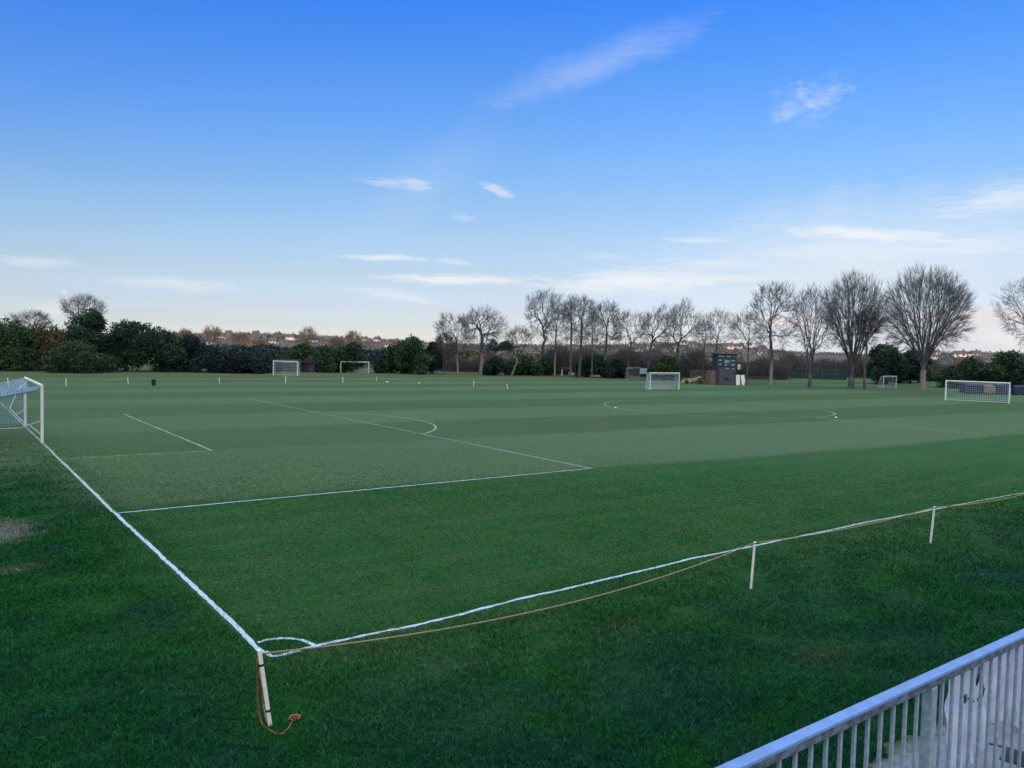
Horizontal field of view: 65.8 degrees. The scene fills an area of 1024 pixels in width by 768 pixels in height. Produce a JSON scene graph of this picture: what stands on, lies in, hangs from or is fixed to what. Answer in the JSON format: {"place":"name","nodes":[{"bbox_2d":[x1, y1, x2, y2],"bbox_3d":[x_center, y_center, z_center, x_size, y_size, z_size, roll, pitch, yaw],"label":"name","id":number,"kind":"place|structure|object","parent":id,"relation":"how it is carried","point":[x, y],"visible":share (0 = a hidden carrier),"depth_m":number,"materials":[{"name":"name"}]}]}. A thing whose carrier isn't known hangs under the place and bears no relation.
{"place":"outdoors","nodes":[
{"label":"outdoors","id":0,"kind":"place"},
{"bbox_2d":[0,356,1023,767],"bbox_3d":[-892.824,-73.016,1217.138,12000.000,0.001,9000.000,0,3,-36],"label":"ground","id":1,"kind":"structure","parent":0,"point":[558,414],"depth_m":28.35,"materials":[{"name":"plant"}]},
{"bbox_2d":[0,315,43,370],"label":"evergreen tree","id":2,"kind":"object","parent":1,"relation":"on","point":[11,354],"visible":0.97,"depth_m":102.39,"materials":[{"name":"green plant"}]},
{"bbox_2d":[0,377,43,442],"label":"football goal","id":3,"kind":"object","parent":1,"relation":"on","point":[19,390],"visible":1,"depth_m":36.84,"materials":[{"name":"white paint"}]},
{"bbox_2d":[9,308,55,362],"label":"bare tree","id":4,"kind":"object","parent":1,"relation":"on","point":[37,314],"visible":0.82,"depth_m":127.31,"materials":[{"name":"brown plant"}]},
{"bbox_2d":[17,321,71,369],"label":"evergreen tree","id":5,"kind":"object","parent":1,"relation":"on","point":[55,333],"visible":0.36,"depth_m":105.32,"materials":[{"name":"green plant"}]},
{"bbox_2d":[40,339,118,373],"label":"evergreen tree","id":6,"kind":"object","parent":1,"relation":"on","point":[74,356],"visible":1,"depth_m":100.17,"materials":[{"name":"green plant"}]},
{"bbox_2d":[58,292,110,323],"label":"bare tree","id":7,"kind":"object","parent":1,"relation":"on","point":[77,304],"visible":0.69,"depth_m":126.70,"materials":[{"name":"brown plant"}]},
{"bbox_2d":[64,307,119,364],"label":"evergreen tree","id":8,"kind":"object","parent":1,"relation":"on","point":[90,325],"visible":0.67,"depth_m":106.38,"materials":[{"name":"green plant"}]},
{"bbox_2d":[98,318,154,370],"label":"evergreen tree","id":9,"kind":"object","parent":1,"relation":"on","point":[125,336],"visible":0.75,"depth_m":107.89,"materials":[{"name":"green plant"}]},
{"bbox_2d":[0,402,263,652],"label":"pitch marking","id":10,"kind":"object","parent":1,"relation":"on","point":[205,596],"visible":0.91,"depth_m":16.17,"materials":[{"name":"paint"}]},
{"bbox_2d":[140,326,194,371],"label":"evergreen tree","id":11,"kind":"object","parent":1,"relation":"on","point":[171,353],"visible":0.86,"depth_m":110.22,"materials":[{"name":"green plant"}]},
{"bbox_2d":[124,414,212,450],"bbox_3d":[-17.782,2.269,39.988,0.163,0.001,18.400,0,3,-36],"label":"pitch marking","id":12,"kind":"object","parent":1,"relation":"on","point":[170,433],"visible":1,"depth_m":38.15,"materials":[{"name":"paint"}]},
{"bbox_2d":[164,333,212,371],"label":"evergreen tree","id":13,"kind":"object","parent":1,"relation":"on","point":[192,343],"visible":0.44,"depth_m":113.39,"materials":[{"name":"green plant"}]},
{"bbox_2d":[186,348,244,372],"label":"evergreen tree","id":14,"kind":"object","parent":1,"relation":"on","point":[216,360],"visible":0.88,"depth_m":110.98,"materials":[{"name":"green plant"}]},
{"bbox_2d":[226,349,278,373],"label":"evergreen tree","id":15,"kind":"object","parent":1,"relation":"on","point":[256,361],"visible":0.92,"depth_m":111.88,"materials":[{"name":"green plant"}]},
{"bbox_2d":[257,649,271,725],"bbox_3d":[-2.912,3.590,9.332,0.184,0.956,0.058,0,3,-20],"label":"rope stake","id":16,"kind":"object","parent":1,"relation":"on","point":[264,687],"visible":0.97,"depth_m":9.31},
{"bbox_2d":[256,658,300,734],"bbox_3d":[-2.846,3.632,9.403,0.562,0.842,0.467,2,3,17],"label":"rope tail","id":17,"kind":"object","parent":16,"relation":"hanging from","point":[295,716],"visible":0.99,"depth_m":9.38},
{"bbox_2d":[269,359,300,371],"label":"fence","id":18,"kind":"object","parent":1,"relation":"on","point":[285,366],"visible":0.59,"depth_m":120.63,"materials":[{"name":"grey"}]},
{"bbox_2d":[273,361,299,375],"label":"football goal","id":19,"kind":"object","parent":1,"relation":"on","point":[289,371],"visible":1,"depth_m":109.32,"materials":[{"name":"white paint"}]},
{"bbox_2d":[258,637,317,646],"bbox_3d":[-3.346,3.900,11.992,0.987,0.001,0.304,2,3,8],"label":"pitch marking","id":20,"kind":"object","parent":1,"relation":"on","point":[310,643],"visible":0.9,"depth_m":12.05,"materials":[{"name":"paint"}]},
{"bbox_2d":[283,342,317,370],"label":"evergreen tree","id":21,"kind":"object","parent":1,"relation":"on","point":[302,351],"visible":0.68,"depth_m":126.42,"materials":[{"name":"green plant"}]},
{"bbox_2d":[301,356,317,372],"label":"garden shed","id":22,"kind":"structure","parent":1,"relation":"on","point":[309,364],"depth_m":122.09,"materials":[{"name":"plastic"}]},
{"bbox_2d":[209,344,448,369],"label":"woodland","id":23,"kind":"object","parent":1,"relation":"on","point":[277,352],"visible":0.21,"depth_m":164.77,"materials":[{"name":"green plant"}]},
{"bbox_2d":[311,343,348,372],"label":"evergreen tree","id":24,"kind":"object","parent":1,"relation":"on","point":[327,359],"visible":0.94,"depth_m":122.94,"materials":[{"name":"green plant"}]},
{"bbox_2d":[336,341,368,371],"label":"evergreen tree","id":25,"kind":"object","parent":1,"relation":"on","point":[353,352],"visible":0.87,"depth_m":124.71,"materials":[{"name":"green plant"}]},
{"bbox_2d":[119,468,590,512],"bbox_3d":[-3.594,3.288,25.433,16.440,0.001,0.125,0,3,-36],"label":"pitch marking","id":26,"kind":"object","parent":1,"relation":"on","point":[347,491],"visible":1,"depth_m":24.33,"materials":[{"name":"paint"}]},
{"bbox_2d":[372,344,403,372],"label":"evergreen tree","id":27,"kind":"object","parent":1,"relation":"on","point":[384,363],"visible":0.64,"depth_m":126.84,"materials":[{"name":"green plant"}]},
{"bbox_2d":[393,334,433,374],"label":"evergreen tree","id":28,"kind":"object","parent":1,"relation":"on","point":[406,351],"visible":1,"depth_m":125.33,"materials":[{"name":"green plant"}]},
{"bbox_2d":[252,399,588,467],"bbox_3d":[-8.928,2.193,46.513,0.169,0.001,40.400,0,3,-36],"label":"pitch marking","id":29,"kind":"object","parent":1,"relation":"on","point":[439,437],"visible":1,"depth_m":38.55,"materials":[{"name":"paint"}]},
{"bbox_2d":[422,341,445,373],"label":"evergreen tree","id":30,"kind":"object","parent":1,"relation":"on","point":[437,361],"visible":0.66,"depth_m":129.50,"materials":[{"name":"green plant"}]},
{"bbox_2d":[431,331,458,373],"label":"bare tree","id":31,"kind":"object","parent":1,"relation":"on","point":[439,337],"visible":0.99,"depth_m":127.83,"materials":[{"name":"brown plant"}]},
{"bbox_2d":[432,311,472,373],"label":"bare tree","id":32,"kind":"object","parent":1,"relation":"on","point":[443,323],"visible":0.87,"depth_m":129.31,"materials":[{"name":"brown plant"}]},
{"bbox_2d":[455,303,509,373],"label":"bare tree","id":33,"kind":"object","parent":1,"relation":"on","point":[481,339],"visible":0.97,"depth_m":131.85,"materials":[{"name":"brown plant"}]},
{"bbox_2d":[482,356,505,375],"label":"evergreen tree","id":34,"kind":"object","parent":1,"relation":"on","point":[494,365],"visible":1,"depth_m":127.88,"materials":[{"name":"green plant"}]},
{"bbox_2d":[435,354,556,372],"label":"scrub","id":35,"kind":"object","parent":1,"relation":"on","point":[465,365],"visible":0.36,"depth_m":143.69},
{"bbox_2d":[501,349,517,375],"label":"bare tree","id":36,"kind":"object","parent":1,"relation":"on","point":[510,356],"visible":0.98,"depth_m":127.87,"materials":[{"name":"brown plant"}]},
{"bbox_2d":[503,323,532,355],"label":"bare tree","id":37,"kind":"object","parent":1,"relation":"on","point":[512,336],"visible":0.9,"depth_m":145.56,"materials":[{"name":"brown plant"}]},
{"bbox_2d":[496,351,539,361],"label":"building","id":38,"kind":"structure","parent":1,"relation":"on","point":[498,352],"depth_m":248.70,"materials":[{"name":"tile"}]},
{"bbox_2d":[503,354,544,375],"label":"evergreen tree","id":39,"kind":"object","parent":1,"relation":"on","point":[527,365],"visible":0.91,"depth_m":131.97,"materials":[{"name":"green plant"}]},
{"bbox_2d":[522,286,564,360],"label":"bare tree","id":40,"kind":"object","parent":1,"relation":"on","point":[539,301],"visible":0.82,"depth_m":139.07,"materials":[{"name":"brown plant"}]},
{"bbox_2d":[537,356,557,375],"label":"evergreen tree","id":41,"kind":"object","parent":1,"relation":"on","point":[546,363],"visible":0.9,"depth_m":134.54,"materials":[{"name":"green plant"}]},
{"bbox_2d":[539,303,573,375],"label":"bare tree","id":42,"kind":"object","parent":1,"relation":"on","point":[546,323],"visible":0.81,"depth_m":133.48,"materials":[{"name":"brown plant"}]},
{"bbox_2d":[556,295,586,377],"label":"bare tree","id":43,"kind":"object","parent":1,"relation":"on","point":[568,306],"visible":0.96,"depth_m":127.68,"materials":[{"name":"brown plant"}]},
{"bbox_2d":[562,294,597,377],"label":"bare tree","id":44,"kind":"object","parent":1,"relation":"on","point":[580,330],"visible":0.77,"depth_m":128.46,"materials":[{"name":"grey plant"}]},
{"bbox_2d":[572,354,614,377],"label":"evergreen tree","id":45,"kind":"object","parent":1,"relation":"on","point":[599,363],"visible":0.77,"depth_m":131.41,"materials":[{"name":"green plant"}]},
{"bbox_2d":[579,305,607,377],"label":"bare tree","id":46,"kind":"object","parent":1,"relation":"on","point":[591,345],"visible":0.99,"depth_m":126.49,"materials":[{"name":"grey plant"}]},
{"bbox_2d":[583,296,626,377],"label":"bare tree","id":47,"kind":"object","parent":1,"relation":"on","point":[613,306],"visible":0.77,"depth_m":131.03,"materials":[{"name":"grey plant"}]},
{"bbox_2d":[603,358,630,378],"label":"evergreen tree","id":48,"kind":"object","parent":1,"relation":"on","point":[616,368],"visible":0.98,"depth_m":129.14,"materials":[{"name":"green plant"}]},
{"bbox_2d":[534,343,709,377],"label":"scrub","id":49,"kind":"object","parent":1,"relation":"on","point":[636,360],"visible":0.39,"depth_m":142.69,"materials":[{"name":"plant"}]},
{"bbox_2d":[609,309,650,366],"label":"bare tree","id":50,"kind":"object","parent":1,"relation":"on","point":[626,328],"visible":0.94,"depth_m":130.45,"materials":[{"name":"grey plant"}]},
{"bbox_2d":[264,493,1021,656],"bbox_3d":[32.580,3.604,38.259,89.986,0.001,0.578,0,3,-36],"label":"pitch marking","id":51,"kind":"object","parent":1,"relation":"on","point":[409,626],"visible":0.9,"depth_m":14.84,"materials":[{"name":"paint"}]},
{"bbox_2d":[633,302,680,371],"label":"bare tree","id":52,"kind":"object","parent":1,"relation":"on","point":[649,355],"visible":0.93,"depth_m":128.75,"materials":[{"name":"grey plant"}]},
{"bbox_2d":[645,372,679,389],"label":"football goal","id":53,"kind":"object","parent":1,"relation":"on","point":[653,373],"visible":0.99,"depth_m":95.87,"materials":[{"name":"white paint"}]},
{"bbox_2d":[644,356,683,379],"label":"evergreen tree","id":54,"kind":"object","parent":1,"relation":"on","point":[666,365],"visible":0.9,"depth_m":126.21,"materials":[{"name":"green plant"}]},
{"bbox_2d":[657,296,707,379],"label":"bare tree","id":55,"kind":"object","parent":1,"relation":"on","point":[677,354],"visible":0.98,"depth_m":128.03,"materials":[{"name":"grey plant"}]},
{"bbox_2d":[682,376,705,383],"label":"pitch cover frame","id":56,"kind":"object","parent":1,"relation":"on","point":[696,380],"visible":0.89,"depth_m":114.23,"materials":[{"name":"beige"}]},
{"bbox_2d":[693,319,718,368],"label":"bare tree","id":57,"kind":"object","parent":1,"relation":"on","point":[708,335],"visible":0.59,"depth_m":139.80,"materials":[{"name":"grey plant"}]},
{"bbox_2d":[698,306,736,352],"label":"bare tree","id":58,"kind":"object","parent":1,"relation":"on","point":[717,339],"visible":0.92,"depth_m":134.62,"materials":[{"name":"grey plant"}]},
{"bbox_2d":[706,353,740,384],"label":"cricket scoreboard","id":59,"kind":"object","parent":1,"relation":"on","point":[725,367],"visible":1,"depth_m":113.00,"materials":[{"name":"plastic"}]},
{"bbox_2d":[446,349,1007,367],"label":"woodland","id":60,"kind":"object","parent":1,"relation":"on","point":[470,354],"visible":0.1,"depth_m":242.42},
{"bbox_2d":[726,310,769,385],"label":"bare tree","id":61,"kind":"object","parent":1,"relation":"on","point":[748,325],"visible":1,"depth_m":113.11,"materials":[{"name":"grey plant"}]},
{"bbox_2d":[705,355,793,379],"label":"scrub","id":62,"kind":"object","parent":1,"relation":"on","point":[781,370],"visible":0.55,"depth_m":144.21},
{"bbox_2d":[750,541,755,588],"bbox_3d":[4.646,3.508,15.280,0.092,0.952,0.050,3,3,37],"label":"rope stake","id":63,"kind":"object","parent":1,"relation":"on","point":[752,566],"visible":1,"depth_m":15.26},
{"bbox_2d":[262,494,1023,653],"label":"boundary rope","id":64,"kind":"object","parent":63,"relation":"attached to","point":[589,597],"visible":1,"depth_m":12.19,"materials":[{"name":"fabric"}]},
{"bbox_2d":[737,351,779,363],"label":"house","id":65,"kind":"structure","parent":1,"relation":"on","point":[742,359],"depth_m":189.31,"materials":[{"name":"brick"}]},
{"bbox_2d":[743,279,804,385],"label":"bare tree","id":66,"kind":"object","parent":1,"relation":"on","point":[770,326],"visible":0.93,"depth_m":114.89,"materials":[{"name":"grey plant"}]},
{"bbox_2d":[788,282,840,386],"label":"bare tree","id":67,"kind":"object","parent":1,"relation":"on","point":[814,342],"visible":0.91,"depth_m":112.94,"materials":[{"name":"grey plant"}]},
{"bbox_2d":[790,368,846,379],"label":"fence","id":68,"kind":"object","parent":1,"relation":"on","point":[830,374],"visible":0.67,"depth_m":152.50,"materials":[{"name":"grey"}]},
{"bbox_2d":[802,352,856,364],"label":"house","id":69,"kind":"structure","parent":1,"relation":"on","point":[837,357],"depth_m":199.26,"materials":[{"name":"stone"}]},
{"bbox_2d":[813,267,896,388],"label":"bare tree","id":70,"kind":"object","parent":1,"relation":"on","point":[848,329],"visible":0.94,"depth_m":110.20,"materials":[{"name":"grey plant"}]},
{"bbox_2d":[850,305,884,389],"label":"bare tree","id":71,"kind":"object","parent":1,"relation":"on","point":[866,349],"visible":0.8,"depth_m":109.45,"materials":[{"name":"grey plant"}]},
{"bbox_2d":[776,354,959,377],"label":"scrub","id":72,"kind":"object","parent":1,"relation":"on","point":[799,363],"visible":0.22,"depth_m":168.02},
{"bbox_2d":[858,342,911,383],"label":"evergreen tree","id":73,"kind":"object","parent":1,"relation":"on","point":[887,359],"visible":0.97,"depth_m":131.91,"materials":[{"name":"green plant"}]},
{"bbox_2d":[878,376,896,387],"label":"football goal","id":74,"kind":"object","parent":1,"relation":"on","point":[883,378],"visible":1,"depth_m":117.91,"materials":[{"name":"white paint"}]},
{"bbox_2d":[890,347,934,383],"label":"evergreen tree","id":75,"kind":"object","parent":1,"relation":"on","point":[913,375],"visible":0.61,"depth_m":139.03,"materials":[{"name":"green plant"}]},
{"bbox_2d":[880,261,980,389],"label":"bare tree","id":76,"kind":"object","parent":1,"relation":"on","point":[940,335],"visible":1,"depth_m":110.05,"materials":[{"name":"grey plant"}]},
{"bbox_2d":[930,506,935,542],"bbox_3d":[10.300,3.461,19.401,0.053,0.954,0.134,1,3,-2],"label":"rope stake","id":77,"kind":"object","parent":1,"relation":"on","point":[932,523],"visible":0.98,"depth_m":19.38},
{"bbox_2d":[934,356,992,388],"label":"evergreen tree","id":78,"kind":"object","parent":1,"relation":"on","point":[964,370],"visible":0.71,"depth_m":120.83,"materials":[{"name":"green plant"}]},
{"bbox_2d":[960,383,983,393],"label":"covered stack","id":79,"kind":"object","parent":1,"relation":"on","point":[964,388],"visible":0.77,"depth_m":104.50,"materials":[{"name":"plastic"}]},
{"bbox_2d":[945,380,1010,403],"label":"football goal","id":80,"kind":"object","parent":1,"relation":"on","point":[985,383],"visible":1,"depth_m":85.44,"materials":[{"name":"white paint"}]},
{"bbox_2d":[982,384,995,393],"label":"covered stack","id":81,"kind":"object","parent":1,"relation":"on","point":[991,390],"visible":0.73,"depth_m":104.50,"materials":[{"name":"plastic"}]},
{"bbox_2d":[971,349,1023,384],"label":"evergreen tree","id":82,"kind":"object","parent":1,"relation":"on","point":[997,369],"visible":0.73,"depth_m":116.69,"materials":[{"name":"green plant"}]},
{"bbox_2d":[993,384,1008,394],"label":"covered stack","id":83,"kind":"object","parent":1,"relation":"on","point":[1002,388],"visible":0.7,"depth_m":104.51,"materials":[{"name":"plastic"}]},
{"bbox_2d":[990,277,1023,350],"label":"bare tree","id":84,"kind":"object","parent":1,"relation":"on","point":[1014,307],"visible":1,"depth_m":137.03,"materials":[{"name":"grey plant"}]},
{"bbox_2d":[1007,357,1023,385],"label":"evergreen tree","id":85,"kind":"object","parent":1,"relation":"on","point":[1017,376],"visible":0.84,"depth_m":114.19,"materials":[{"name":"green plant"}]},
{"bbox_2d":[1011,385,1023,394],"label":"covered stack","id":86,"kind":"object","parent":1,"relation":"on","point":[1017,389],"visible":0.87,"depth_m":104.52,"materials":[{"name":"plastic"}]},
{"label":"terrace","id":87,"kind":"structure","parent":1,"relation":"on","visible":0},
{"bbox_2d":[715,629,1023,767],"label":"metal railing","id":88,"kind":"object","parent":87,"relation":"on","point":[777,751],"visible":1,"depth_m":3.73,"materials":[{"name":"metal"}]},
{"bbox_2d":[944,644,1023,767],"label":"plastic sheet","id":89,"kind":"object","parent":88,"relation":"attached to","point":[974,714],"visible":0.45,"depth_m":4.22,"materials":[{"name":"plastic"}]},
{"bbox_2d":[0,0,1023,353],"label":"sky","id":90,"kind":"structure","parent":0,"point":[373,168],"materials":[{"name":"blue"}]},
{"bbox_2d":[48,334,1022,362],"bbox_3d":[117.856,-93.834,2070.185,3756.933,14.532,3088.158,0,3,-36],"label":"hills","id":91,"kind":"structure","parent":0,"point":[706,350],"depth_m":620.97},
{"bbox_2d":[177,328,192,337],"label":"bare tree","id":92,"kind":"object","parent":91,"relation":"on","point":[185,332],"visible":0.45,"depth_m":338.35,"materials":[{"name":"brown plant"}]},
{"bbox_2d":[202,324,222,345],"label":"bare tree","id":93,"kind":"object","parent":91,"relation":"on","point":[214,333],"visible":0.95,"depth_m":328.93,"materials":[{"name":"brown plant"}]},
{"bbox_2d":[226,331,251,345],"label":"bare tree","id":94,"kind":"object","parent":91,"relation":"on","point":[236,336],"visible":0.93,"depth_m":358.44,"materials":[{"name":"brown plant"}]},
{"bbox_2d":[248,338,266,345],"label":"bare tree","id":95,"kind":"object","parent":91,"relation":"on","point":[258,342],"visible":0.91,"depth_m":418.26,"materials":[{"name":"brown plant"}]},
{"bbox_2d":[299,325,319,344],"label":"bare tree","id":96,"kind":"object","parent":91,"relation":"on","point":[311,333],"visible":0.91,"depth_m":338.58,"materials":[{"name":"brown plant"}]},
{"bbox_2d":[325,336,347,347],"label":"bare tree","id":97,"kind":"object","parent":91,"relation":"on","point":[335,340],"visible":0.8,"depth_m":358.39,"materials":[{"name":"brown plant"}]},
{"bbox_2d":[342,330,363,343],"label":"bare tree","id":98,"kind":"object","parent":91,"relation":"on","point":[350,335],"visible":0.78,"depth_m":378.80,"materials":[{"name":"brown plant"}]},
{"bbox_2d":[485,339,498,351],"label":"pine tree","id":99,"kind":"object","parent":91,"relation":"on","point":[493,348],"visible":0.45,"depth_m":478.69,"materials":[{"name":"green plant"}]},
{"bbox_2d":[497,341,513,350],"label":"pine tree","id":100,"kind":"object","parent":91,"relation":"on","point":[502,344],"visible":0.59,"depth_m":476.92,"materials":[{"name":"green plant"}]},
{"bbox_2d":[12,331,1023,362],"bbox_3d":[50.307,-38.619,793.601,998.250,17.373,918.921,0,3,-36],"label":"woodland","id":101,"kind":"object","parent":91,"relation":"on","point":[616,347],"visible":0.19,"depth_m":615.39,"materials":[{"name":"plant"}]},
{"bbox_2d":[952,349,966,356],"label":"house","id":102,"kind":"structure","parent":91,"relation":"on","point":[963,353],"depth_m":631.33,"materials":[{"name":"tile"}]},
{"bbox_2d":[689,370,705,380],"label":"fence","id":103,"kind":"object","parent":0,"point":[697,373],"visible":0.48,"depth_m":119.36,"materials":[{"name":"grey wood"}]},
{"bbox_2d":[835,712,1023,767],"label":"path","id":104,"kind":"structure","parent":0,"point":[897,755],"depth_m":9.17,"materials":[{"name":"concrete"}]},
{"bbox_2d":[999,747,1023,766],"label":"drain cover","id":105,"kind":"object","parent":104,"relation":"on","point":[1007,753],"visible":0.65,"depth_m":9.01,"materials":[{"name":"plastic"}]},
{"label":"rope stake","id":106,"kind":"object","parent":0,"visible":0},
{"bbox_2d":[11,376,504,384],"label":"boundary rope","id":107,"kind":"object","parent":106,"relation":"attached to","point":[268,378],"visible":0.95,"depth_m":86.13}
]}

